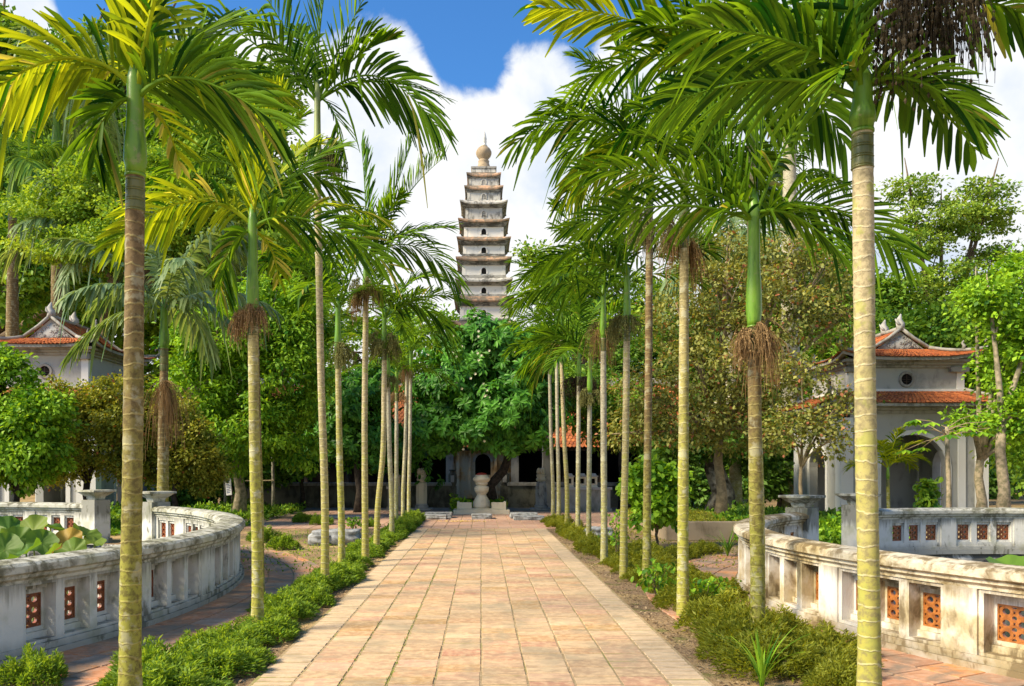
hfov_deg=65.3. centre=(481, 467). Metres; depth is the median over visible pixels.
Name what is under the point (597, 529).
grey rock
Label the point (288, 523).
courtyard
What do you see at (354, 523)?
leafy shoot
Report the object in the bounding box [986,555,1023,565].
lotus leaf
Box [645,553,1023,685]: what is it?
pond path
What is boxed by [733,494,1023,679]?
balustrade
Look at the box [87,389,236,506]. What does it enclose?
leafy tree
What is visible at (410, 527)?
shrub
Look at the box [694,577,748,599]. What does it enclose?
shrub
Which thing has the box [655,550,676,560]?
shrub
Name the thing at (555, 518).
shrub
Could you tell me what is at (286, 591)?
shrub
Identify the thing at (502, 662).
path
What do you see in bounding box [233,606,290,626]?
shrub
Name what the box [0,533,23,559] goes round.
lotus leaf
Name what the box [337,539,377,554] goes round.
shrub
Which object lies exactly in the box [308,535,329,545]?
grey rock
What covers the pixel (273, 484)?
tree post
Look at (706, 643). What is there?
shrub
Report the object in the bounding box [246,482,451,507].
parapet wall
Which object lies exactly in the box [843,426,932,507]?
young palm
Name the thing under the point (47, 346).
pavilion
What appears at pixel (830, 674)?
shrub
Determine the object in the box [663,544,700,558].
shrub
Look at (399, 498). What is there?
stone plinth
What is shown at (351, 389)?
leafy tree
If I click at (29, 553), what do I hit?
pond wall
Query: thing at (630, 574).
shrub
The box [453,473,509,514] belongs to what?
incense urn
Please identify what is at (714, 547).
shrub
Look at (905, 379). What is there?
round window
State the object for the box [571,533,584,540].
shrub
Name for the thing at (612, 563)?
shrub
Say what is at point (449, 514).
stone slab
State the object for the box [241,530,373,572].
ground cover
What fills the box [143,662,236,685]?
shrub
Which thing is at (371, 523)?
shrub
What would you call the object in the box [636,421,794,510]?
leafy tree
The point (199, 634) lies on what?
shrub
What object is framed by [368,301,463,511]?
areca palm
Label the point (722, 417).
leafy tree
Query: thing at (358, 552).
shrub
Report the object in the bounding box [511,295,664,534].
areca palm
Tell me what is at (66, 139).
leafy tree
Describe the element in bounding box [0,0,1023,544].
sky
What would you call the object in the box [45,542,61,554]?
lotus leaf
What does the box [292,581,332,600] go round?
shrub
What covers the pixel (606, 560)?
shrub
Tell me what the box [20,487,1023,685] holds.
ground
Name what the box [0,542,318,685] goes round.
pond path
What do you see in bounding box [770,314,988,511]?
pavilion
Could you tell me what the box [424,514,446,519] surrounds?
stone slab
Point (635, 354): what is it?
leafy tree
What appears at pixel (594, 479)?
stone lantern
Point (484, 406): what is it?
leafy tree
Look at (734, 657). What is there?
shrub
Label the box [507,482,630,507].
parapet wall
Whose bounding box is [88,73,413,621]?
areca palm
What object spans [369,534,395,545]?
shrub
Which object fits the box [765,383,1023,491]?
leafy tree
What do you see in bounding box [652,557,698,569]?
shrub
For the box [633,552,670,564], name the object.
shrub
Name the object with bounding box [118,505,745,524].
temple forecourt
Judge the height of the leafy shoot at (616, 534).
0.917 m
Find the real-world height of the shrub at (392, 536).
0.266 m
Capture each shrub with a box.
[0,641,69,685]
[93,649,213,685]
[107,634,199,671]
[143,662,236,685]
[171,639,269,680]
[174,626,214,649]
[179,627,266,655]
[204,620,277,646]
[219,639,276,667]
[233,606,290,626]
[236,613,302,642]
[244,525,282,541]
[244,584,315,612]
[264,532,301,549]
[264,593,320,620]
[290,570,344,590]
[292,510,311,522]
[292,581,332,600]
[293,582,336,606]
[306,565,359,587]
[309,513,333,524]
[316,558,366,581]
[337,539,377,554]
[341,558,367,570]
[345,551,374,566]
[347,536,383,547]
[347,548,371,557]
[352,545,384,557]
[361,517,380,526]
[361,539,389,550]
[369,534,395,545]
[376,544,385,552]
[380,524,408,534]
[380,530,398,541]
[380,533,391,539]
[381,529,408,539]
[386,520,408,530]
[387,516,414,532]
[399,512,419,526]
[409,509,424,521]
[539,513,555,522]
[544,515,570,523]
[545,518,564,526]
[547,512,573,522]
[557,523,583,535]
[560,527,579,536]
[561,519,585,529]
[563,526,596,539]
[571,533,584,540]
[574,536,612,551]
[582,542,609,555]
[585,531,616,546]
[596,545,619,558]
[597,554,619,566]
[607,556,634,567]
[609,550,637,560]
[610,560,635,573]
[615,454,694,544]
[617,540,641,548]
[619,567,664,581]
[624,561,641,578]
[628,540,662,549]
[628,546,665,561]
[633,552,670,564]
[639,546,674,555]
[640,574,676,587]
[647,580,675,593]
[648,583,708,609]
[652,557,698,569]
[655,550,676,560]
[658,562,701,573]
[662,545,690,558]
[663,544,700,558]
[667,565,702,575]
[672,586,745,630]
[673,567,715,584]
[673,589,717,611]
[688,600,770,638]
[689,539,724,552]
[690,542,712,554]
[690,571,729,583]
[693,619,793,667]
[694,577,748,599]
[695,596,803,648]
[710,624,828,682]
[765,604,813,631]
[776,614,822,632]
[781,625,884,666]
[786,619,882,657]
[796,639,882,676]
[799,653,856,685]
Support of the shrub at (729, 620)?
on the pond path at (905, 669)
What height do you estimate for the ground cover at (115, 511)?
0.826 m
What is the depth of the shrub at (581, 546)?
15.13 m
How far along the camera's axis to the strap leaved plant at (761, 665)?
5.74 m
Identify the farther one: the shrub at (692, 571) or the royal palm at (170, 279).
the royal palm at (170, 279)
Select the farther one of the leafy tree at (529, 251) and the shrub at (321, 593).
the leafy tree at (529, 251)
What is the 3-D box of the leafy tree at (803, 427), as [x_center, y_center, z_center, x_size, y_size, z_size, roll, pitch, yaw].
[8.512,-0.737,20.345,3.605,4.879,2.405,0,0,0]
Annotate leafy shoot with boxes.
[345,516,370,528]
[598,509,639,552]
[630,558,676,593]
[689,576,741,596]
[912,476,943,507]
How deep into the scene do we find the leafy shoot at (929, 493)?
21.43 m
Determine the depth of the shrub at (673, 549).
13.92 m
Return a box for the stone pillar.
[542,432,550,507]
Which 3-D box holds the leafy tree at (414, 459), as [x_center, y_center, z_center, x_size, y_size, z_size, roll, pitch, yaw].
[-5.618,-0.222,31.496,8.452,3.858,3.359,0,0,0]
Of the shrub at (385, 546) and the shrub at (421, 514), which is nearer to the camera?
the shrub at (385, 546)
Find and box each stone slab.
[329,515,361,518]
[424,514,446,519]
[425,512,452,517]
[471,513,491,518]
[509,512,537,518]
[513,515,544,519]
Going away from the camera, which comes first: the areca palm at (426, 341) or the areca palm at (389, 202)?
the areca palm at (389, 202)
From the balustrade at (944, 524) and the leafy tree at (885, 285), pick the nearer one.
the balustrade at (944, 524)
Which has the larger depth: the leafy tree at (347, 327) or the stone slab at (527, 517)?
the leafy tree at (347, 327)
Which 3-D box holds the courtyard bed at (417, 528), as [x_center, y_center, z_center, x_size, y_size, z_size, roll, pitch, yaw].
[0.100,1.590,25.200,13.000,0.001,8.600,0,0,0]
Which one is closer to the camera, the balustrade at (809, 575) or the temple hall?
the balustrade at (809, 575)
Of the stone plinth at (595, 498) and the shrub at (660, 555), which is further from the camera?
the stone plinth at (595, 498)
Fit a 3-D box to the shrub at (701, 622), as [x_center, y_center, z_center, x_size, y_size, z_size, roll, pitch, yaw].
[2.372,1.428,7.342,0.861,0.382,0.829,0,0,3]
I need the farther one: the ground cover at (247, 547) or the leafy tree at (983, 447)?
the leafy tree at (983, 447)
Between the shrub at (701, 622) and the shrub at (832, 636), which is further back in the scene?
the shrub at (701, 622)
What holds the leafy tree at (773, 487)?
on the ground at (691, 645)
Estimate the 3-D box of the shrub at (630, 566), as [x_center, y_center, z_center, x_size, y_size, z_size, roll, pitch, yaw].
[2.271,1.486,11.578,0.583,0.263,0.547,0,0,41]
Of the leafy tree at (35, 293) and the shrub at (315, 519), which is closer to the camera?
the shrub at (315, 519)
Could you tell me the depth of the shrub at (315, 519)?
22.19 m
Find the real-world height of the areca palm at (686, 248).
6.326 m
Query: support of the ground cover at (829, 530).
on the ground at (691, 645)
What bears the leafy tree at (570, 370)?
on the ground at (691, 645)
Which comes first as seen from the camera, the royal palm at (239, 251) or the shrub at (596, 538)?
the shrub at (596, 538)
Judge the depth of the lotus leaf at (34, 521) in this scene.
12.08 m
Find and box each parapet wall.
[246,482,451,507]
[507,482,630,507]
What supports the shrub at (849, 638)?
on the pond path at (905, 669)
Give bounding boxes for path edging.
[252,528,711,685]
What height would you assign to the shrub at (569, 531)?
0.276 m
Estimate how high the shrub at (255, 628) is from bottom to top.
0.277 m
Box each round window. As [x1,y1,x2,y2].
[38,364,52,378]
[826,376,833,390]
[898,371,914,386]
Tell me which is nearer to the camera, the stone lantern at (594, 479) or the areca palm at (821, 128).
the areca palm at (821, 128)
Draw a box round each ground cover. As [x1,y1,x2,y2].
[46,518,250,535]
[73,496,306,520]
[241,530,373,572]
[449,492,508,511]
[616,530,737,567]
[618,508,742,520]
[689,500,840,521]
[711,510,909,544]
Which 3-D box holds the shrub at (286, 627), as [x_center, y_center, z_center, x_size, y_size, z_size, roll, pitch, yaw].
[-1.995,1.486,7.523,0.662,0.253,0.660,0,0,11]
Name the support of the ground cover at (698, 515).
on the kerb wall at (698, 530)
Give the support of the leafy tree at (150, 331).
on the ground at (691, 645)
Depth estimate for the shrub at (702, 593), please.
8.71 m
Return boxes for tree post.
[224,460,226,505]
[271,457,274,507]
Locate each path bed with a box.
[190,566,311,624]
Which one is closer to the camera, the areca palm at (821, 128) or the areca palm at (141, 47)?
the areca palm at (141, 47)
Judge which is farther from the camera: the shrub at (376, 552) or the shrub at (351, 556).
the shrub at (376, 552)
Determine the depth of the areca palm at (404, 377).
22.55 m
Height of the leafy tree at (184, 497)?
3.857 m
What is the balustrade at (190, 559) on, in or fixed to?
on the ground at (691, 645)
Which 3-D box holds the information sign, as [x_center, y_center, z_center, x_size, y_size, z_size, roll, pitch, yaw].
[-7.659,0.958,24.233,0.267,1.284,0.035,0,0,18]
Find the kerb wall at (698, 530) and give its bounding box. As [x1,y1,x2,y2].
[628,512,737,540]
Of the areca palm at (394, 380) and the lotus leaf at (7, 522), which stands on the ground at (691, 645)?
the areca palm at (394, 380)
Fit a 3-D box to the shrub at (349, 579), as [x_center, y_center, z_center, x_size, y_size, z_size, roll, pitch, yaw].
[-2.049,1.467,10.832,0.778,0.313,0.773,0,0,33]
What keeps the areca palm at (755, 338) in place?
on the ground at (691, 645)
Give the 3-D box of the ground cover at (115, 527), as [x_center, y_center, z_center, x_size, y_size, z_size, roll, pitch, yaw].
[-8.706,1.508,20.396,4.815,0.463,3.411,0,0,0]
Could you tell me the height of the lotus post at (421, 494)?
1.613 m
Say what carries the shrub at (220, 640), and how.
on the ground at (691, 645)
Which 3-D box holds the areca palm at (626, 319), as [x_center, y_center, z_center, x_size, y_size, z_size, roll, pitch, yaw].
[1.877,-1.282,11.641,2.370,5.864,2.556,0,0,-38]
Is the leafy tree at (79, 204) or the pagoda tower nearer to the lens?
the leafy tree at (79, 204)
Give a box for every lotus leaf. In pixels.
[0,515,20,528]
[0,526,30,557]
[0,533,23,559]
[5,537,41,625]
[20,514,47,620]
[25,529,59,554]
[45,523,64,553]
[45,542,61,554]
[52,527,82,603]
[53,537,86,553]
[73,522,101,546]
[83,536,106,547]
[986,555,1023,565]
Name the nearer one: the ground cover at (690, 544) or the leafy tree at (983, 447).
the ground cover at (690, 544)
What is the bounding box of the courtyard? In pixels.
[243,511,634,528]
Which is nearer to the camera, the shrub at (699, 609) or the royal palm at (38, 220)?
the shrub at (699, 609)
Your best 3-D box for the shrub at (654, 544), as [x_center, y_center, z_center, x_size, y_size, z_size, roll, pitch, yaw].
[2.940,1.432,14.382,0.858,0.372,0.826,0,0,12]
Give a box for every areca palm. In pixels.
[0,0,308,685]
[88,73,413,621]
[118,75,366,592]
[181,0,458,578]
[242,202,397,561]
[288,130,472,562]
[291,225,473,544]
[327,285,449,531]
[332,311,457,519]
[355,282,466,515]
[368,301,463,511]
[492,302,597,515]
[496,0,744,580]
[498,185,711,564]
[499,248,632,522]
[501,260,603,515]
[502,293,643,526]
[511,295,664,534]
[513,0,895,606]
[520,182,726,576]
[542,49,797,615]
[550,49,936,626]
[639,0,1023,685]
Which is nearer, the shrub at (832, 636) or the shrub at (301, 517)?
the shrub at (832, 636)
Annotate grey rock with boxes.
[308,528,361,544]
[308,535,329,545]
[585,526,614,537]
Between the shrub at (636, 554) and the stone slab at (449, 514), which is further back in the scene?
the stone slab at (449, 514)
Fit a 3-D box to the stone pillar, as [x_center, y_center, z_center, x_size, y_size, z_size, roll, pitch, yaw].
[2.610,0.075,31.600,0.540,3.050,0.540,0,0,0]
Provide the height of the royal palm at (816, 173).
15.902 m
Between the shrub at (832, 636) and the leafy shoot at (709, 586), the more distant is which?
the leafy shoot at (709, 586)
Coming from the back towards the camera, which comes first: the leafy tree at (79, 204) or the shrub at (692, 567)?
the leafy tree at (79, 204)
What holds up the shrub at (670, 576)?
on the pond path at (905, 669)
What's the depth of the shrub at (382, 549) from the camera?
14.78 m
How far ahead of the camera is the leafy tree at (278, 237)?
41.31 m
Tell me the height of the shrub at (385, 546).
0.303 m
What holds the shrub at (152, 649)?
on the ground at (691, 645)
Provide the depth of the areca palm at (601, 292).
13.20 m
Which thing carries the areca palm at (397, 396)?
on the ground at (691, 645)
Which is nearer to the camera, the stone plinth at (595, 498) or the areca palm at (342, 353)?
the areca palm at (342, 353)
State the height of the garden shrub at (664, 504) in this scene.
1.995 m
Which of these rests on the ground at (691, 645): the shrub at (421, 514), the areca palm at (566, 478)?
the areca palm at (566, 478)
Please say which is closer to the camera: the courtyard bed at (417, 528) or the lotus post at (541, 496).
the courtyard bed at (417, 528)
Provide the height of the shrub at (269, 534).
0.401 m
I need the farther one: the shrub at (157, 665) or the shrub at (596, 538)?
the shrub at (596, 538)
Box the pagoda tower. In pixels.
[451,130,515,329]
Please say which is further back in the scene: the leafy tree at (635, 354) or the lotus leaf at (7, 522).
the leafy tree at (635, 354)
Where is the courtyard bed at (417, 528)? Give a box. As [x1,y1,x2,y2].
[244,511,542,528]
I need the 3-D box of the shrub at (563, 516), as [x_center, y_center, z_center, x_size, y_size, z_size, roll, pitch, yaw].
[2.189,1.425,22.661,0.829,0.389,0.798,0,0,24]
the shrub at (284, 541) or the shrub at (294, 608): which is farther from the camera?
the shrub at (284, 541)
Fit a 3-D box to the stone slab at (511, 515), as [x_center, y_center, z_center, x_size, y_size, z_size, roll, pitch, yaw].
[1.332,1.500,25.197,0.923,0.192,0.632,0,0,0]
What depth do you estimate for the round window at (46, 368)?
25.78 m
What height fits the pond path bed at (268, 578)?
0.001 m
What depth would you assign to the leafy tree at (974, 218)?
39.42 m
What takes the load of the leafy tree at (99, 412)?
on the ground at (691, 645)
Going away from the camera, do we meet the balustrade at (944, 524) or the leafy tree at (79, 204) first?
the balustrade at (944, 524)
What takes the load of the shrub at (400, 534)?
on the ground at (691, 645)
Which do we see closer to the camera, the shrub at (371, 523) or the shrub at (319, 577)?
the shrub at (319, 577)
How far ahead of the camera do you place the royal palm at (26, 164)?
32.80 m
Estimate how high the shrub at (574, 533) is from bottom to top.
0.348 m
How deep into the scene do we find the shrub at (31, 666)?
5.76 m
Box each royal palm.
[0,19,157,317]
[0,111,94,336]
[0,150,179,340]
[41,203,284,501]
[106,189,280,398]
[637,0,910,508]
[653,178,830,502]
[689,140,851,506]
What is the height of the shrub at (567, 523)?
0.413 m
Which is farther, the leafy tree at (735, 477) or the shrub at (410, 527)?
the leafy tree at (735, 477)
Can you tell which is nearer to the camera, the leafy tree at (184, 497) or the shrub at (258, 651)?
the shrub at (258, 651)
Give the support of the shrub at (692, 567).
on the pond path at (905, 669)
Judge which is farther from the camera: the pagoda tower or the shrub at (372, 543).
the pagoda tower
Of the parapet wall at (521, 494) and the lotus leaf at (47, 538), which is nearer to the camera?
the lotus leaf at (47, 538)
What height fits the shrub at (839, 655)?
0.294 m
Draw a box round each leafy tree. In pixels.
[0,0,188,336]
[0,138,263,498]
[0,341,88,519]
[0,370,157,499]
[19,303,358,487]
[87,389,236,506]
[121,24,351,497]
[143,438,307,506]
[149,270,346,512]
[274,431,444,508]
[285,358,416,512]
[324,279,459,377]
[398,307,574,498]
[509,234,700,370]
[551,351,677,508]
[592,288,815,419]
[593,222,853,512]
[612,400,796,508]
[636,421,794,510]
[700,446,1023,499]
[735,231,922,375]
[741,342,890,494]
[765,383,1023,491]
[800,293,1023,496]
[874,158,1023,329]
[927,242,1023,506]
[950,269,1023,527]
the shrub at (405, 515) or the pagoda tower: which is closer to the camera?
the shrub at (405, 515)
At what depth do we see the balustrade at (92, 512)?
17.14 m
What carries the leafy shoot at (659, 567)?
on the pond path at (905, 669)
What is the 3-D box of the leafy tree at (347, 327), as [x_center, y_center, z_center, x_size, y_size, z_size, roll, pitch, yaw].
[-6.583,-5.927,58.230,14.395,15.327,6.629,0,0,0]
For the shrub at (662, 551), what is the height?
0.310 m
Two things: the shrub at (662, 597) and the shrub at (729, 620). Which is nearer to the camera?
the shrub at (729, 620)
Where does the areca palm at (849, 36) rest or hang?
on the ground at (691, 645)
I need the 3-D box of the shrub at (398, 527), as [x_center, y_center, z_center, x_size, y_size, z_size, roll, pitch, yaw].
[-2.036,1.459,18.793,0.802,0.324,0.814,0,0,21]
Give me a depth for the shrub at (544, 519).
22.95 m
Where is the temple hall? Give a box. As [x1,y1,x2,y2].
[219,378,690,503]
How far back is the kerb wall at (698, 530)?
17.50 m
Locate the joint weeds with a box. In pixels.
[338,567,437,685]
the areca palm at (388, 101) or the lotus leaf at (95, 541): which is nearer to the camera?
the areca palm at (388, 101)
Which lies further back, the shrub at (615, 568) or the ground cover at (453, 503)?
the ground cover at (453, 503)
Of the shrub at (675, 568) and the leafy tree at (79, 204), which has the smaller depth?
the shrub at (675, 568)
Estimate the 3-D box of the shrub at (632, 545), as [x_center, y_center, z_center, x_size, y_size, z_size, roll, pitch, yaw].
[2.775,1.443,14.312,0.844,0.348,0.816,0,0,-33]
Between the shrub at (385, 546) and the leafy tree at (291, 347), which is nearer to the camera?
the shrub at (385, 546)
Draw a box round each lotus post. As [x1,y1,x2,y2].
[411,468,432,509]
[529,468,550,509]
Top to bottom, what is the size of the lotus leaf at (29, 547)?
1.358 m
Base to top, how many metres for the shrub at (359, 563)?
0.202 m
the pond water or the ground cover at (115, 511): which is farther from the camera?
the ground cover at (115, 511)
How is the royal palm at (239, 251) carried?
on the ground at (691, 645)
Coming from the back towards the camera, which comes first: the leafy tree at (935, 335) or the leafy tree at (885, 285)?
the leafy tree at (885, 285)
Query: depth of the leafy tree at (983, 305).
20.90 m
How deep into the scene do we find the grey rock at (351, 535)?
16.50 m
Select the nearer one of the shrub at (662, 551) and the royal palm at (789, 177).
the shrub at (662, 551)
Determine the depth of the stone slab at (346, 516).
24.91 m
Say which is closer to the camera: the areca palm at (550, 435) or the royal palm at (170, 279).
the royal palm at (170, 279)
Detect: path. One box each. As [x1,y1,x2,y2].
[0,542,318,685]
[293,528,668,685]
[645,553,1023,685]
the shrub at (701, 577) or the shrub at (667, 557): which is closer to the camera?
the shrub at (701, 577)
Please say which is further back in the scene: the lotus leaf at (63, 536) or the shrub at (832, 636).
the lotus leaf at (63, 536)
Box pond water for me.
[894,604,1023,640]
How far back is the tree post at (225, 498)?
27.45 m
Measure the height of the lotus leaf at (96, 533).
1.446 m
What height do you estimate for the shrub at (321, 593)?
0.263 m
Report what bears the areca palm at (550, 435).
on the ground at (691, 645)
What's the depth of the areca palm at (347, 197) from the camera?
9.48 m
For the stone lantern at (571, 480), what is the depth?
29.17 m
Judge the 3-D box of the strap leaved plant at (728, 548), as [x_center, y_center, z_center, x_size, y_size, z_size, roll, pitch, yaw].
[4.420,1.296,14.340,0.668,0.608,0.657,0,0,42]
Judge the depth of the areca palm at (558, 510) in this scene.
22.65 m
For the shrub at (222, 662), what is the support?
on the ground at (691, 645)
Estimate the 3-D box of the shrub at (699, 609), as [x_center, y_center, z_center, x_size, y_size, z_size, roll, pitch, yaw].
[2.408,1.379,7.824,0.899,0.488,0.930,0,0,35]
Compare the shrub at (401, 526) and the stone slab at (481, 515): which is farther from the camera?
the stone slab at (481, 515)
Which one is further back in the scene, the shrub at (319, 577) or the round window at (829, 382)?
the round window at (829, 382)
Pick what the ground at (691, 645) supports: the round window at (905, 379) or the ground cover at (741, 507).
the ground cover at (741, 507)
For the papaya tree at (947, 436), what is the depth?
20.45 m
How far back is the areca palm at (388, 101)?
10.36 m
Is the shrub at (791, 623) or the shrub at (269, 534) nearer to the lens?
the shrub at (791, 623)
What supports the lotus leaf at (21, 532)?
on the left pond water
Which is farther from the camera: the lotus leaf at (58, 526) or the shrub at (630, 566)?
the lotus leaf at (58, 526)
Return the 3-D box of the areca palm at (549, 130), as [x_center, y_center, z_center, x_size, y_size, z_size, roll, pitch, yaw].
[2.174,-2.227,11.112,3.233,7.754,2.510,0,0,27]
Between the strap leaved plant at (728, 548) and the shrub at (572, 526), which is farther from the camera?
the shrub at (572, 526)
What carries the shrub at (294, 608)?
on the ground at (691, 645)
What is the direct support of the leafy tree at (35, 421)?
on the ground at (691, 645)
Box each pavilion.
[0,302,159,506]
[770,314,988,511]
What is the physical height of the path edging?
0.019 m
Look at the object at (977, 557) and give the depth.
15.06 m
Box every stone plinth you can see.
[386,486,405,509]
[555,487,611,511]
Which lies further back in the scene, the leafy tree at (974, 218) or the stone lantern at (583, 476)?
the leafy tree at (974, 218)
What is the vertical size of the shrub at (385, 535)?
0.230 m
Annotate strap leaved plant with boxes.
[706,529,737,555]
[708,618,810,685]
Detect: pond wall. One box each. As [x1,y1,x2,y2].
[20,544,112,587]
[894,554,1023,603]
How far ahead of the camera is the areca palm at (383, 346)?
15.11 m
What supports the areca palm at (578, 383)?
on the ground at (691, 645)
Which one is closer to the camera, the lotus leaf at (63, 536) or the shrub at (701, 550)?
the lotus leaf at (63, 536)
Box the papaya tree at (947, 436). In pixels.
[893,415,1003,507]
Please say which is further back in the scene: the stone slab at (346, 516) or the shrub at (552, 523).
the stone slab at (346, 516)
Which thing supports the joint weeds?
on the path at (502, 662)
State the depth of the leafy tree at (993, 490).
40.91 m
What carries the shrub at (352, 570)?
on the ground at (691, 645)
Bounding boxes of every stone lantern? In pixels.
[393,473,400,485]
[564,473,574,486]
[580,473,586,486]
[592,473,597,486]
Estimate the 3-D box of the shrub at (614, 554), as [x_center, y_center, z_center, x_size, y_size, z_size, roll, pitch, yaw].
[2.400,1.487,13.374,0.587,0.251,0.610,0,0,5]
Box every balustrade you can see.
[0,489,116,544]
[0,491,244,666]
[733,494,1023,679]
[834,493,1023,554]
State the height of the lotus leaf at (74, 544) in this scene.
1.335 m
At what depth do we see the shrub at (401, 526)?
19.14 m
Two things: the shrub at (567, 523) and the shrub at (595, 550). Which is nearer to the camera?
the shrub at (595, 550)
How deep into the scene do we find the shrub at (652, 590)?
10.11 m
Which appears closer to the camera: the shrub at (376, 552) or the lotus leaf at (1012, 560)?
the lotus leaf at (1012, 560)
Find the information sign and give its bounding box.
[225,478,232,511]
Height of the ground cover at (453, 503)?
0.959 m
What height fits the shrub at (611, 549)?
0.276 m

